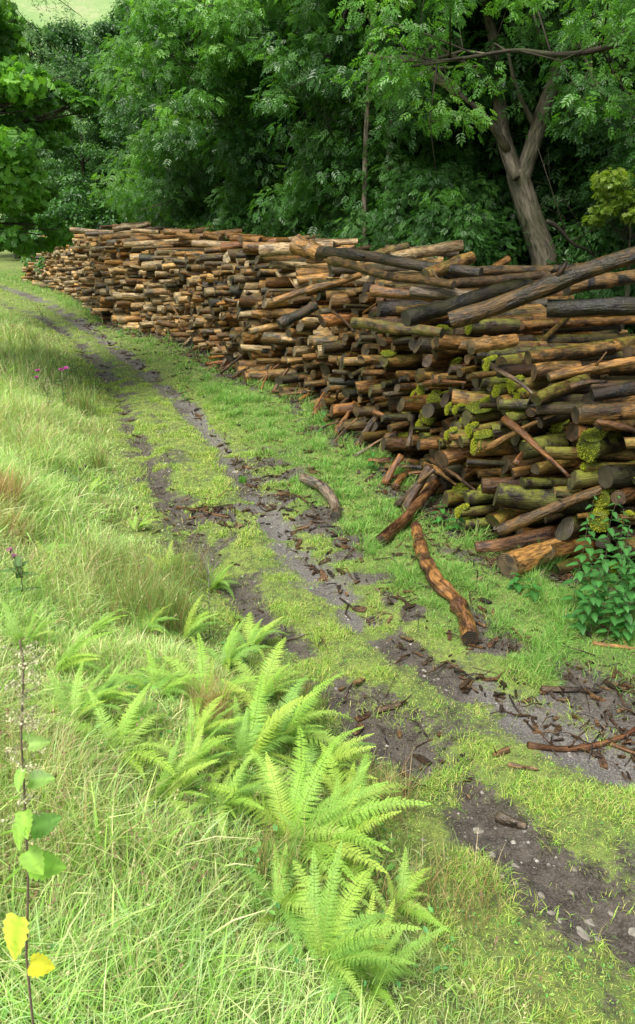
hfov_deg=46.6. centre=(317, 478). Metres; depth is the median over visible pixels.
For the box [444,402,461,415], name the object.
stacked log
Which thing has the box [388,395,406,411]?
stacked log
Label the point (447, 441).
jutting pole
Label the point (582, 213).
bush
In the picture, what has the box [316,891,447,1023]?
fern
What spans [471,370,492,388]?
stacked log
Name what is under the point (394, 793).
grass tuft
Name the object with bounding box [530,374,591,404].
stacked log
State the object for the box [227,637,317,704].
fern
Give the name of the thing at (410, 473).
broken pole
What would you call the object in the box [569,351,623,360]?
stacked log
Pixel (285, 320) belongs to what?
loose log
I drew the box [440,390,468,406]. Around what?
stacked log
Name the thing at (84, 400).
grass tuft
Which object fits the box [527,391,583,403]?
stacked log
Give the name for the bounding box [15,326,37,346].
grass tuft
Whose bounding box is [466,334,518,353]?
loose log
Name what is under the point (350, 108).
overhanging bough
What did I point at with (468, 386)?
stacked log
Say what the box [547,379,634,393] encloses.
stacked log
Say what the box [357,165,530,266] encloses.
bush
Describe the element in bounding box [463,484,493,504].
stacked log
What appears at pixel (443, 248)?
loose log
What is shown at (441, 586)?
fallen log
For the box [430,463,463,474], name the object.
stacked log
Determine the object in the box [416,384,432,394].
stacked log
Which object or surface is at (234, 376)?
broken pole
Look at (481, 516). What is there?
stacked log
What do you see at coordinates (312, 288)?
loose log
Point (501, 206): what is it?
bush
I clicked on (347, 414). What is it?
broken pole
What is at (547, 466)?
stacked log
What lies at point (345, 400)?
broken pole
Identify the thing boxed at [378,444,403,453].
stacked log
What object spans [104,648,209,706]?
fern
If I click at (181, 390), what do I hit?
nettle
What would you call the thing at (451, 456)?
stacked log
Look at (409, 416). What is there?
stacked log
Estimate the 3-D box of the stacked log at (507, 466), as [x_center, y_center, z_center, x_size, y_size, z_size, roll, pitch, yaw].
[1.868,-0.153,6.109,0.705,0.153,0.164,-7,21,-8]
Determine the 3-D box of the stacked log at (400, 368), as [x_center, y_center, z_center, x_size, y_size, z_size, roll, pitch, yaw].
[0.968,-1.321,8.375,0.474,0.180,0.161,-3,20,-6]
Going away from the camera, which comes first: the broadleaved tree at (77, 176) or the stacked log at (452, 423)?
the stacked log at (452, 423)
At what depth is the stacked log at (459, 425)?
6.48 m
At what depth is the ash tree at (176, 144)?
16.95 m
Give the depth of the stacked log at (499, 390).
6.05 m
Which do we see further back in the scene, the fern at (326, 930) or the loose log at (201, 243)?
the loose log at (201, 243)
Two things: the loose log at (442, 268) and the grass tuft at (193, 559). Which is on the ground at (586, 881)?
the grass tuft at (193, 559)
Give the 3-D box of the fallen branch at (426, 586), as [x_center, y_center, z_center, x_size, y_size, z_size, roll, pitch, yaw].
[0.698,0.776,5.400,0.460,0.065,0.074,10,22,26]
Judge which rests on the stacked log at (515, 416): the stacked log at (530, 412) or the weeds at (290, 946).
the stacked log at (530, 412)
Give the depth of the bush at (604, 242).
10.72 m
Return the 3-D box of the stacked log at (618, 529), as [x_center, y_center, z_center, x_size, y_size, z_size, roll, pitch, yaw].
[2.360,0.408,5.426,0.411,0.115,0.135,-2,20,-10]
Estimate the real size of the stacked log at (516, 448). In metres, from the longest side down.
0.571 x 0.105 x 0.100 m
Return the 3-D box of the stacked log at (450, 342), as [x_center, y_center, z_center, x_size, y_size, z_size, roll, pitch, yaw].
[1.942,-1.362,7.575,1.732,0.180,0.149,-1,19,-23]
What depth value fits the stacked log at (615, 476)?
5.35 m
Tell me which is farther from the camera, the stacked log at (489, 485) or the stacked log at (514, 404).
the stacked log at (489, 485)
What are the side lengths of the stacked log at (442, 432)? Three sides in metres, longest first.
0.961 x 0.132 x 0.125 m
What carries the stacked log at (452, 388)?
on the log stack
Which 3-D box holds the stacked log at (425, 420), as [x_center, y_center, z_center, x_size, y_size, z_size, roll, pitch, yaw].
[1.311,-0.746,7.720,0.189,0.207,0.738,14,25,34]
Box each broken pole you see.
[183,337,190,345]
[205,360,229,365]
[219,358,227,367]
[220,354,242,374]
[231,366,249,379]
[260,366,271,388]
[271,368,289,393]
[273,388,297,392]
[279,391,310,397]
[298,390,318,399]
[309,397,323,404]
[311,393,329,415]
[313,392,324,409]
[319,421,339,429]
[323,398,350,422]
[334,400,355,433]
[335,417,358,441]
[352,431,398,457]
[354,410,381,446]
[368,457,418,463]
[381,453,403,484]
[384,464,422,469]
[391,468,412,489]
[392,471,420,478]
[393,468,435,507]
[400,463,433,512]
[426,475,439,482]
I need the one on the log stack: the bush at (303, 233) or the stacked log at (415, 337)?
the stacked log at (415, 337)
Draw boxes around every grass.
[0,267,634,1023]
[0,305,558,1023]
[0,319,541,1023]
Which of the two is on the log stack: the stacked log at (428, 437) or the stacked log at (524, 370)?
the stacked log at (524, 370)
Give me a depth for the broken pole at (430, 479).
7.23 m
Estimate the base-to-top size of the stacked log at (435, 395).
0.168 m
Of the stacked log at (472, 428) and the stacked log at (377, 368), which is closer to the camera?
the stacked log at (472, 428)
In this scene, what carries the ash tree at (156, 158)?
on the ground at (586, 881)
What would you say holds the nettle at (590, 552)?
on the ground at (586, 881)
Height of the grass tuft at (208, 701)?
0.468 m
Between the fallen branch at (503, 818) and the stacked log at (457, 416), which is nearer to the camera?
the fallen branch at (503, 818)
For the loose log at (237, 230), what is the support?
on the log stack
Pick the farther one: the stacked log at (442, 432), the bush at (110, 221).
the bush at (110, 221)
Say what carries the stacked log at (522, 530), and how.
on the log stack
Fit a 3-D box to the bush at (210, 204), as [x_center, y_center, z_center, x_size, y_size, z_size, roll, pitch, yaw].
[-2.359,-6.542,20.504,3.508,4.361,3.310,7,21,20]
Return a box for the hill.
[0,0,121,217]
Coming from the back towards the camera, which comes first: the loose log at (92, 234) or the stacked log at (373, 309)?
the loose log at (92, 234)
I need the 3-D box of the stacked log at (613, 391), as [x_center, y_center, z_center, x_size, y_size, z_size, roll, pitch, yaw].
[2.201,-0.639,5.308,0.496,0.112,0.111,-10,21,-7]
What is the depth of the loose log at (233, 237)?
13.28 m
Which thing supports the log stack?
on the ground at (586, 881)
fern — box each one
[1,596,61,649]
[15,539,72,559]
[20,661,121,731]
[34,683,179,778]
[54,659,144,713]
[55,615,113,674]
[73,476,107,493]
[89,608,127,637]
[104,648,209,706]
[119,512,160,530]
[122,604,178,644]
[133,737,218,829]
[138,634,259,713]
[143,540,190,572]
[156,594,220,647]
[159,722,234,774]
[179,754,275,841]
[184,694,257,768]
[191,672,318,823]
[197,561,240,600]
[197,726,431,897]
[205,617,273,673]
[214,843,348,967]
[221,673,359,765]
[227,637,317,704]
[229,611,291,659]
[250,841,421,1023]
[261,777,401,912]
[262,727,376,787]
[304,742,409,860]
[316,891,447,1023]
[377,848,449,935]
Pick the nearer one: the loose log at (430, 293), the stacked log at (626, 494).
the stacked log at (626, 494)
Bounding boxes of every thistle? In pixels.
[0,547,41,604]
[35,369,54,411]
[37,305,45,329]
[55,366,67,408]
[64,465,87,500]
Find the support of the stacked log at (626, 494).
on the log stack
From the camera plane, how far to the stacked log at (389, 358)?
8.20 m
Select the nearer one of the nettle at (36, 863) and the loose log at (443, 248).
the nettle at (36, 863)
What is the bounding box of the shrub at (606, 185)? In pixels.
[581,164,634,329]
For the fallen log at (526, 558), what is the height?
0.202 m
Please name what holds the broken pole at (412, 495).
on the ground at (586, 881)
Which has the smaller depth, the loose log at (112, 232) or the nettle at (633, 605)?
the nettle at (633, 605)
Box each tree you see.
[0,0,100,258]
[0,20,95,238]
[0,56,62,258]
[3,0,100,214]
[27,50,130,237]
[36,16,100,188]
[61,17,136,197]
[67,52,113,180]
[80,0,195,226]
[89,0,244,228]
[89,6,147,184]
[90,2,132,190]
[91,51,147,223]
[115,0,329,238]
[133,34,201,219]
[145,155,181,176]
[166,0,343,235]
[182,0,358,240]
[202,8,300,156]
[215,0,467,238]
[229,2,480,218]
[274,0,418,245]
[280,0,558,260]
[312,0,609,248]
[316,0,507,151]
[333,2,391,230]
[349,0,634,264]
[428,0,604,187]
[436,0,624,248]
[445,23,634,214]
[508,12,634,262]
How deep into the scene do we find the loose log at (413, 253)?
9.20 m
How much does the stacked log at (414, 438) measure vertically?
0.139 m
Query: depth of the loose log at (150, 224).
20.18 m
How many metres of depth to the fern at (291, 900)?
2.58 m
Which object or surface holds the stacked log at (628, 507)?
on the log stack
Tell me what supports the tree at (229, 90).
on the ground at (586, 881)
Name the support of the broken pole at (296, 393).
on the ground at (586, 881)
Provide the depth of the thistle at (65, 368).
9.74 m
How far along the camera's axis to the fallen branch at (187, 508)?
6.83 m
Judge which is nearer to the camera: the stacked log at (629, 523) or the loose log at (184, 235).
the stacked log at (629, 523)
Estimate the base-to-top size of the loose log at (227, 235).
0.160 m
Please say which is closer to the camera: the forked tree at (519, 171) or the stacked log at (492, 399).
the stacked log at (492, 399)
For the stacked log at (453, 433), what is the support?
on the stacked log at (453, 444)
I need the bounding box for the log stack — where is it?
[20,226,634,535]
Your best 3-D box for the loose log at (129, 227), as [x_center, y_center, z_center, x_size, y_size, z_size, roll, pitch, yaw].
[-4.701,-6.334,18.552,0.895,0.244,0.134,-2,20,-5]
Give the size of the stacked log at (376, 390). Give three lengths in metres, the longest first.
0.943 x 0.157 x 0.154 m
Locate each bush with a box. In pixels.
[19,182,115,273]
[76,182,136,229]
[184,189,220,224]
[212,173,307,233]
[259,216,321,236]
[301,203,372,238]
[331,174,444,250]
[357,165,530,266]
[460,177,564,265]
[545,216,634,334]
[551,188,589,263]
[562,122,634,333]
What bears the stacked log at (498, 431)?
on the log stack
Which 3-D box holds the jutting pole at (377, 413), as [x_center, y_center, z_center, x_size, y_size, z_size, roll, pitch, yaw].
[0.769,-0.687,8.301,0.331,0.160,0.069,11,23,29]
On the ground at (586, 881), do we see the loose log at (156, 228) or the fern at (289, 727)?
the fern at (289, 727)
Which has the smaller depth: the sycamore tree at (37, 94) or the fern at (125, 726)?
the fern at (125, 726)
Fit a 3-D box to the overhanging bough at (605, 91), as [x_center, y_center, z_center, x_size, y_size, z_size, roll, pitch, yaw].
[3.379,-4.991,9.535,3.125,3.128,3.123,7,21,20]
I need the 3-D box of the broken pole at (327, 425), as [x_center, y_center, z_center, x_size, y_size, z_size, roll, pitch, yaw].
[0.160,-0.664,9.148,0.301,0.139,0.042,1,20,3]
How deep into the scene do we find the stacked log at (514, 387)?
5.99 m
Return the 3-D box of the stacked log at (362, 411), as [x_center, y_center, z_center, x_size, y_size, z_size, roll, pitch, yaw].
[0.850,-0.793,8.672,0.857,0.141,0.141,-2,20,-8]
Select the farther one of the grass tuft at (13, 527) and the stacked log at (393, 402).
the stacked log at (393, 402)
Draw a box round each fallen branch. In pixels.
[175,504,228,517]
[189,509,216,519]
[282,489,316,506]
[376,695,410,713]
[382,579,433,589]
[434,540,462,558]
[492,746,509,756]
[495,811,527,829]
[508,762,537,770]
[526,726,634,751]
[541,685,582,692]
[592,641,634,650]
[604,739,634,754]
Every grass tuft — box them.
[0,456,46,513]
[0,493,46,549]
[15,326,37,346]
[31,379,51,397]
[53,376,101,417]
[65,438,128,475]
[65,536,218,635]
[69,519,173,593]
[147,527,232,591]
[171,654,255,734]
[235,788,363,913]
[238,474,246,482]
[268,656,334,722]
[271,837,421,951]
[345,748,437,822]
[405,824,517,935]
[536,539,574,576]
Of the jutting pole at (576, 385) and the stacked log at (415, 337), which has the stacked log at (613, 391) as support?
the jutting pole at (576, 385)
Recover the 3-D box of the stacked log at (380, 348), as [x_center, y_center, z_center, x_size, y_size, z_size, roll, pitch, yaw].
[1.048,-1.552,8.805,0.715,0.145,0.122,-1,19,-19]
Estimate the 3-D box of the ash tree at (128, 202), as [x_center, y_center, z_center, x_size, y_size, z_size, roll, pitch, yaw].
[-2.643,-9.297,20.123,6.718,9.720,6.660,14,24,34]
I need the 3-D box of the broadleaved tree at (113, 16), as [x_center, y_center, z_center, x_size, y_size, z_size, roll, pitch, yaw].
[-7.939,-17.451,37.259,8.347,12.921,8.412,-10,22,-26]
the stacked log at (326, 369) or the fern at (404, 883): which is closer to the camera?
the fern at (404, 883)
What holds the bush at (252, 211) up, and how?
on the ground at (586, 881)
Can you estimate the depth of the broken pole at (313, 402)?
10.24 m
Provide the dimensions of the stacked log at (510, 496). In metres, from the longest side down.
0.911 x 0.219 x 0.201 m
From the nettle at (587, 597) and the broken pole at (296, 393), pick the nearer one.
the nettle at (587, 597)
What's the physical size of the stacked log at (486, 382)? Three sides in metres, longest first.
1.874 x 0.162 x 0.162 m
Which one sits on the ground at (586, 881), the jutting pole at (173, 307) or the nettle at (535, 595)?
the nettle at (535, 595)
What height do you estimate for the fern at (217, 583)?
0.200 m
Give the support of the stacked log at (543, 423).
on the stacked log at (561, 426)
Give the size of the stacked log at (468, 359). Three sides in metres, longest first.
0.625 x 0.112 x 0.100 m
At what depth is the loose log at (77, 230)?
21.75 m
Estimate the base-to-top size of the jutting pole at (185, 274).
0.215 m
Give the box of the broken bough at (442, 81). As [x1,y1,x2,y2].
[367,17,484,101]
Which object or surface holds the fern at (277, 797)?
on the ground at (586, 881)
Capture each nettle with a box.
[0,638,66,1023]
[178,385,189,399]
[317,406,329,430]
[364,447,378,468]
[430,503,450,522]
[444,517,464,531]
[506,572,526,592]
[522,578,543,601]
[561,515,592,609]
[563,588,599,634]
[574,493,601,583]
[575,544,613,632]
[577,556,603,613]
[586,553,611,624]
[593,492,622,579]
[595,527,634,626]
[595,585,628,636]
[604,546,629,607]
[607,512,630,579]
[610,520,633,572]
[610,595,634,640]
[611,543,634,615]
[620,552,634,593]
[622,551,634,614]
[628,580,634,625]
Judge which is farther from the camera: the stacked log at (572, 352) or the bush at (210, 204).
the bush at (210, 204)
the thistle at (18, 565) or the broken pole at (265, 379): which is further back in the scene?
the broken pole at (265, 379)
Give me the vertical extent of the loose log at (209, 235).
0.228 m
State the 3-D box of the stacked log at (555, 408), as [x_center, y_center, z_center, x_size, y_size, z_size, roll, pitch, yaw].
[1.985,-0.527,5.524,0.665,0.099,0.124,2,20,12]
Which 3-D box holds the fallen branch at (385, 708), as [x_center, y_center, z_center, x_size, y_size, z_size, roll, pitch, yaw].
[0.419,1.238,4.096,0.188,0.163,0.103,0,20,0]
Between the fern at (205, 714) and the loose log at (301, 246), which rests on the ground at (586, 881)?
the fern at (205, 714)
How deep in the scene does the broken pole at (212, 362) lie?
13.04 m
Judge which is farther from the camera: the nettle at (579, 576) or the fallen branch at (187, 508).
the fallen branch at (187, 508)
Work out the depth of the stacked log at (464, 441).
6.29 m
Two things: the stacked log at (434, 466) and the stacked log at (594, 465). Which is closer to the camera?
the stacked log at (594, 465)
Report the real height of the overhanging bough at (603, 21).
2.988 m
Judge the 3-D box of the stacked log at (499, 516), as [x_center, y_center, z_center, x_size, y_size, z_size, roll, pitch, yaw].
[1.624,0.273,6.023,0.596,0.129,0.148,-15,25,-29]
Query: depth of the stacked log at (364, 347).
8.92 m
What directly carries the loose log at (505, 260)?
on the log stack
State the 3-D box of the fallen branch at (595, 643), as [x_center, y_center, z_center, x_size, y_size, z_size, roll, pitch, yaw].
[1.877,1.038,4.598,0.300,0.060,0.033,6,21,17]
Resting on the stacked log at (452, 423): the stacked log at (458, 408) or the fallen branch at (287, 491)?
the stacked log at (458, 408)
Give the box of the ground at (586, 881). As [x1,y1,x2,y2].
[0,227,634,1023]
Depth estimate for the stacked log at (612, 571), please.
5.36 m
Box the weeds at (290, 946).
[0,428,634,1023]
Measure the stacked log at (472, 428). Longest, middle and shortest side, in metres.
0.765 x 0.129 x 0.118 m
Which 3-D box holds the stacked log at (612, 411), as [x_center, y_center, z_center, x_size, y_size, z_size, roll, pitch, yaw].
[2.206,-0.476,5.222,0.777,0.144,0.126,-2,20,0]
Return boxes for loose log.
[70,227,109,233]
[85,231,108,236]
[99,225,111,228]
[109,230,130,233]
[112,222,148,231]
[121,221,152,226]
[131,229,159,233]
[141,225,193,229]
[163,228,191,234]
[176,231,202,239]
[178,228,242,241]
[192,240,230,247]
[203,230,223,240]
[220,237,276,252]
[225,232,262,238]
[229,233,262,241]
[238,236,288,244]
[243,241,274,252]
[258,241,335,257]
[273,272,361,303]
[276,301,318,328]
[289,234,323,261]
[309,238,340,246]
[314,238,357,244]
[316,246,482,276]
[326,256,456,289]
[350,317,444,337]
[359,242,409,262]
[369,284,434,301]
[385,244,458,257]
[389,247,423,258]
[401,278,532,326]
[409,270,471,298]
[410,240,463,258]
[421,251,475,276]
[437,270,550,288]
[439,263,580,279]
[448,246,634,328]
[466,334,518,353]
[493,256,510,264]
[496,485,603,535]
[546,296,634,317]
[547,352,634,380]
[563,269,634,295]
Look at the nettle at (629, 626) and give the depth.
4.56 m
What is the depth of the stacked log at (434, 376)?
7.34 m
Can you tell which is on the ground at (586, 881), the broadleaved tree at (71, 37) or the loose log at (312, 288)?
the broadleaved tree at (71, 37)
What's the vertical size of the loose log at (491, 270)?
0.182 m
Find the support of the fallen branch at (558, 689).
on the ground at (586, 881)
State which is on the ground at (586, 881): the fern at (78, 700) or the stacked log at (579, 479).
the fern at (78, 700)
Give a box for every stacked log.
[318,312,358,327]
[320,360,338,373]
[329,293,359,308]
[330,400,369,416]
[353,406,389,416]
[355,379,386,393]
[361,343,377,354]
[362,282,374,292]
[363,376,385,380]
[368,303,376,315]
[368,382,415,397]
[370,363,384,369]
[370,396,387,402]
[370,418,390,431]
[372,316,401,331]
[376,288,563,306]
[376,300,441,316]
[378,344,388,353]
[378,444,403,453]
[379,350,422,366]
[381,437,425,450]
[383,366,423,369]
[387,432,418,451]
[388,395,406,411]
[391,422,408,431]
[397,394,428,412]
[406,372,415,380]
[407,412,418,421]
[410,435,419,445]
[412,327,451,339]
[413,337,467,354]
[415,419,442,431]
[416,367,448,385]
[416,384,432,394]
[417,438,438,449]
[418,409,443,424]
[419,432,439,438]
[421,315,448,324]
[422,354,464,366]
[422,402,447,417]
[422,483,450,493]
[424,434,439,438]
[426,389,448,402]
[429,320,450,326]
[429,449,438,457]
[430,373,460,386]
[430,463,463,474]
[431,339,576,350]
[433,334,476,351]
[435,324,452,334]
[435,447,494,466]
[438,438,446,449]
[439,477,458,489]
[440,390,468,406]
[440,428,448,437]
[442,417,454,428]
[443,482,477,506]
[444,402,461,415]
[444,426,465,440]
[444,464,480,480]
[446,440,459,448]
[448,386,464,391]
[449,358,471,366]
[450,420,459,427]
[452,326,542,336]
[452,389,489,406]
[452,403,466,414]
[453,417,464,428]
[454,414,461,418]
[454,503,498,518]
[458,435,473,447]
[458,503,492,517]
[461,382,474,389]
[461,400,502,426]
[461,466,492,480]
[463,318,520,334]
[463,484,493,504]
[464,354,474,363]
[464,517,492,530]
[465,421,499,436]
[465,515,485,519]
[466,457,502,467]
[470,429,519,456]
[470,531,516,541]
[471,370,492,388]
[471,388,491,390]
[471,391,491,394]
[474,356,482,365]
[477,345,564,359]
[477,468,501,477]
[480,377,508,389]
[480,396,489,401]
[481,473,570,493]
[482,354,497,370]
[485,508,529,526]
[490,393,497,401]
[491,383,509,397]
[491,423,549,439]
[493,483,615,515]
[496,336,634,365]
[496,360,609,377]
[496,374,634,410]
[498,399,549,410]
[499,507,565,521]
[500,417,538,427]
[500,473,511,476]
[501,454,543,473]
[503,410,545,422]
[506,341,547,348]
[506,375,600,393]
[511,387,541,398]
[511,433,536,445]
[512,444,519,451]
[512,470,562,478]
[515,520,559,531]
[517,527,539,534]
[518,334,534,340]
[519,431,569,459]
[519,477,567,488]
[522,418,572,432]
[524,340,620,363]
[526,408,542,416]
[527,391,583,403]
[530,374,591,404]
[531,361,581,380]
[531,460,584,473]
[536,402,588,414]
[537,415,571,427]
[545,446,634,460]
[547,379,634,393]
[549,486,582,493]
[550,533,604,559]
[551,419,573,432]
[553,461,585,472]
[554,544,615,575]
[554,557,627,565]
[555,513,620,540]
[566,423,633,441]
[567,460,634,489]
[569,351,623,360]
[571,402,634,423]
[577,426,630,462]
[580,460,634,471]
[581,393,634,403]
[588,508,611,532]
[589,380,634,401]
[591,487,634,509]
[594,420,634,431]
[595,524,634,547]
[596,461,628,462]
[598,464,634,488]
[609,562,634,574]
[610,527,634,541]
[611,487,634,504]
[616,536,634,556]
[617,510,634,520]
[619,505,634,513]
[621,521,634,524]
[624,437,634,448]
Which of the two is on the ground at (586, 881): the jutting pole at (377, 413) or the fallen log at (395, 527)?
the fallen log at (395, 527)
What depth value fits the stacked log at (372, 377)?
8.82 m
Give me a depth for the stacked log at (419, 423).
7.59 m
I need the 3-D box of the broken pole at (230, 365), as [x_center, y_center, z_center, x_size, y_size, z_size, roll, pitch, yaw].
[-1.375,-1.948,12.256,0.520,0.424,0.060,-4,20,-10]
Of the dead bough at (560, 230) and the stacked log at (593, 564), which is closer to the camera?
the stacked log at (593, 564)
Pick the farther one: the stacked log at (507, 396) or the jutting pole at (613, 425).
the stacked log at (507, 396)
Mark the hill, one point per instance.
(91, 11)
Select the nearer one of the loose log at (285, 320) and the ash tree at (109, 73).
the loose log at (285, 320)
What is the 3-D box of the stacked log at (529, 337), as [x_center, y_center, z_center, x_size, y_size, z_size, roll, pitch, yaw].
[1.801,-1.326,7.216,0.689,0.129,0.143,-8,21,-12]
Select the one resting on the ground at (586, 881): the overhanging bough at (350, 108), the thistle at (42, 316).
the thistle at (42, 316)
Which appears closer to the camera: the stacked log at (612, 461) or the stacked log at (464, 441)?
the stacked log at (612, 461)
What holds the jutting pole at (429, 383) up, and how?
in the log stack
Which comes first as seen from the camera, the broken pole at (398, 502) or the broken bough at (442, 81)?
the broken pole at (398, 502)
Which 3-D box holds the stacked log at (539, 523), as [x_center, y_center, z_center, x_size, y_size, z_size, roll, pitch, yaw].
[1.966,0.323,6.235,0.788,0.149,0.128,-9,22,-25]
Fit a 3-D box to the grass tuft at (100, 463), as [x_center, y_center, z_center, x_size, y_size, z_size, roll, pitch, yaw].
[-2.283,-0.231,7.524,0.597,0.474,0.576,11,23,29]
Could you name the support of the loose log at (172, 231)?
on the log stack
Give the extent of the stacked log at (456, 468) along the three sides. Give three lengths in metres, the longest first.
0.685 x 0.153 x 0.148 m
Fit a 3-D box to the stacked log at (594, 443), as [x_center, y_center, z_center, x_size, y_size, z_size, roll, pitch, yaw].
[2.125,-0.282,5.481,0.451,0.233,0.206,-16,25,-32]
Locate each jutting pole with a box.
[170,304,182,324]
[180,271,192,276]
[202,319,213,338]
[223,298,236,302]
[231,324,249,342]
[313,362,333,365]
[331,310,354,331]
[362,287,403,313]
[370,363,379,369]
[372,409,384,416]
[405,414,415,448]
[421,461,456,485]
[423,379,466,387]
[427,456,475,488]
[437,437,451,443]
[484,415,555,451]
[489,363,532,393]
[501,415,570,477]
[512,451,523,466]
[569,379,607,389]
[593,419,634,433]
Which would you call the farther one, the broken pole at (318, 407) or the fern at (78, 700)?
the broken pole at (318, 407)
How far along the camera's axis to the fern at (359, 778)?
3.32 m
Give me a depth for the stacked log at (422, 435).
7.52 m
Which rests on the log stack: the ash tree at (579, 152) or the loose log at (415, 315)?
the loose log at (415, 315)
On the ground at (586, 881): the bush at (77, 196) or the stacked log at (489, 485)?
the bush at (77, 196)
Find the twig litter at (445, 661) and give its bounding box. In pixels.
[41,315,634,792]
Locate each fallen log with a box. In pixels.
[299,473,340,520]
[375,477,440,545]
[410,521,478,645]
[474,525,557,552]
[497,534,590,579]
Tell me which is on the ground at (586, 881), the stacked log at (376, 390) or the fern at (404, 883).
the fern at (404, 883)
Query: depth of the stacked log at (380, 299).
8.52 m
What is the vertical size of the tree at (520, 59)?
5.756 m
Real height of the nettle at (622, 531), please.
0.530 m
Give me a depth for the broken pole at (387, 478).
7.35 m
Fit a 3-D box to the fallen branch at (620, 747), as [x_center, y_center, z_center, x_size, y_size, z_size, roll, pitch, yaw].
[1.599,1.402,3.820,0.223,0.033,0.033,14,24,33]
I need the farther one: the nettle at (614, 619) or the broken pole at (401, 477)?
the broken pole at (401, 477)
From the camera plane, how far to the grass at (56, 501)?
2.64 m
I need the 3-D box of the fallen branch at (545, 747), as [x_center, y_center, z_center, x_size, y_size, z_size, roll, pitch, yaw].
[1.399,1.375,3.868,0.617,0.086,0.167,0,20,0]
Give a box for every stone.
[473,827,483,833]
[576,926,589,940]
[584,918,594,925]
[628,927,634,936]
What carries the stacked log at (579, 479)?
on the log stack
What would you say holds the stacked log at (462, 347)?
on the log stack
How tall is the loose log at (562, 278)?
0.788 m
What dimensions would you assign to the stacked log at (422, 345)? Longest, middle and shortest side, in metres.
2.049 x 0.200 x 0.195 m
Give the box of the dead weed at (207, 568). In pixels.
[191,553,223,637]
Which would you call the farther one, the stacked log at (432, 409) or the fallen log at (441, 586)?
the stacked log at (432, 409)
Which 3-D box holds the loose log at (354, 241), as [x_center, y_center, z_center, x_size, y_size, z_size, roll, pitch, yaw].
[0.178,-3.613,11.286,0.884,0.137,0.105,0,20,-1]
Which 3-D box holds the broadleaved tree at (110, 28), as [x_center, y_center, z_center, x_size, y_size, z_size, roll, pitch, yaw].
[-9.281,-14.973,33.880,5.436,10.797,5.455,-18,26,-40]
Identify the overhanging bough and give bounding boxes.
[102,0,296,139]
[244,0,447,175]
[328,0,634,212]
[473,0,634,198]
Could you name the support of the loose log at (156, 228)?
on the log stack
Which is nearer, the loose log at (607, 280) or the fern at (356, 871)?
the fern at (356, 871)
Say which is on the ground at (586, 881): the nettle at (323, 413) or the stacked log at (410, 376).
the nettle at (323, 413)
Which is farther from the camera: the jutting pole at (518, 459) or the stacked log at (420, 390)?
the stacked log at (420, 390)
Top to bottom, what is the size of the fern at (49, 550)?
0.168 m
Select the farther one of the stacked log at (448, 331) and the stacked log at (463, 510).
the stacked log at (448, 331)
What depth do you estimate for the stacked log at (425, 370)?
7.67 m
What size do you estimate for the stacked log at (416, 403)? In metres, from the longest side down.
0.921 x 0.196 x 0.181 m
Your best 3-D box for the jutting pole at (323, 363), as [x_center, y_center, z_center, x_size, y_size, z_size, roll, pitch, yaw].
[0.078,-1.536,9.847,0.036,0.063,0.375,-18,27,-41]
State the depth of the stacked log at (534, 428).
5.90 m
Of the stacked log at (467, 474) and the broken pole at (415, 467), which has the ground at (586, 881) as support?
the broken pole at (415, 467)
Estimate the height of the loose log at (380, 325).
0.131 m
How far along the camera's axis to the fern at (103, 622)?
4.19 m
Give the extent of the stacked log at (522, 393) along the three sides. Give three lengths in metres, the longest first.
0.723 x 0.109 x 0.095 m
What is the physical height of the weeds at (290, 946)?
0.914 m
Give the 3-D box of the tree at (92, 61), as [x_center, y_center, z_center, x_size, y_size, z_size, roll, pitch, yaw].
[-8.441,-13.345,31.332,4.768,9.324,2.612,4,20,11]
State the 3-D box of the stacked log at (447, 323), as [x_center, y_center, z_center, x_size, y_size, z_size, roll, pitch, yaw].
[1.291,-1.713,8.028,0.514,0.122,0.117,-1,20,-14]
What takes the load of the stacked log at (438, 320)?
on the stacked log at (415, 337)
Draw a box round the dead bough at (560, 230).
[531,128,623,295]
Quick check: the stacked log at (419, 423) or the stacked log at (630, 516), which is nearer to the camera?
the stacked log at (630, 516)
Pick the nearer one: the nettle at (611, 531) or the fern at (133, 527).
the nettle at (611, 531)
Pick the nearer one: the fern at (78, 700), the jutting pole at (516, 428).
the fern at (78, 700)
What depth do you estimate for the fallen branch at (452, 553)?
5.82 m
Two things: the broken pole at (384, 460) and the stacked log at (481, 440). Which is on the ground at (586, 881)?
the broken pole at (384, 460)
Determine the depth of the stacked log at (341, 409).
9.10 m
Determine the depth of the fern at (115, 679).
3.43 m
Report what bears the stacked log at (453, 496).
on the log stack
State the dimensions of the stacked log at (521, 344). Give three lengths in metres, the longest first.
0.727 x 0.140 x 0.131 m
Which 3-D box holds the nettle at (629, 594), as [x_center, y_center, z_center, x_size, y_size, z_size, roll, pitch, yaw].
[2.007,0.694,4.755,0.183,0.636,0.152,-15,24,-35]
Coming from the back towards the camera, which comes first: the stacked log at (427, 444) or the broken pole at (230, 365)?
the broken pole at (230, 365)
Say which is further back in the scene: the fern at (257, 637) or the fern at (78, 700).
the fern at (257, 637)
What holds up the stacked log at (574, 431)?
on the log stack
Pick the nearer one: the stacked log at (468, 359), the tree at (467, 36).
the stacked log at (468, 359)
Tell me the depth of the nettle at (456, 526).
6.22 m
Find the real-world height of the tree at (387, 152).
8.136 m

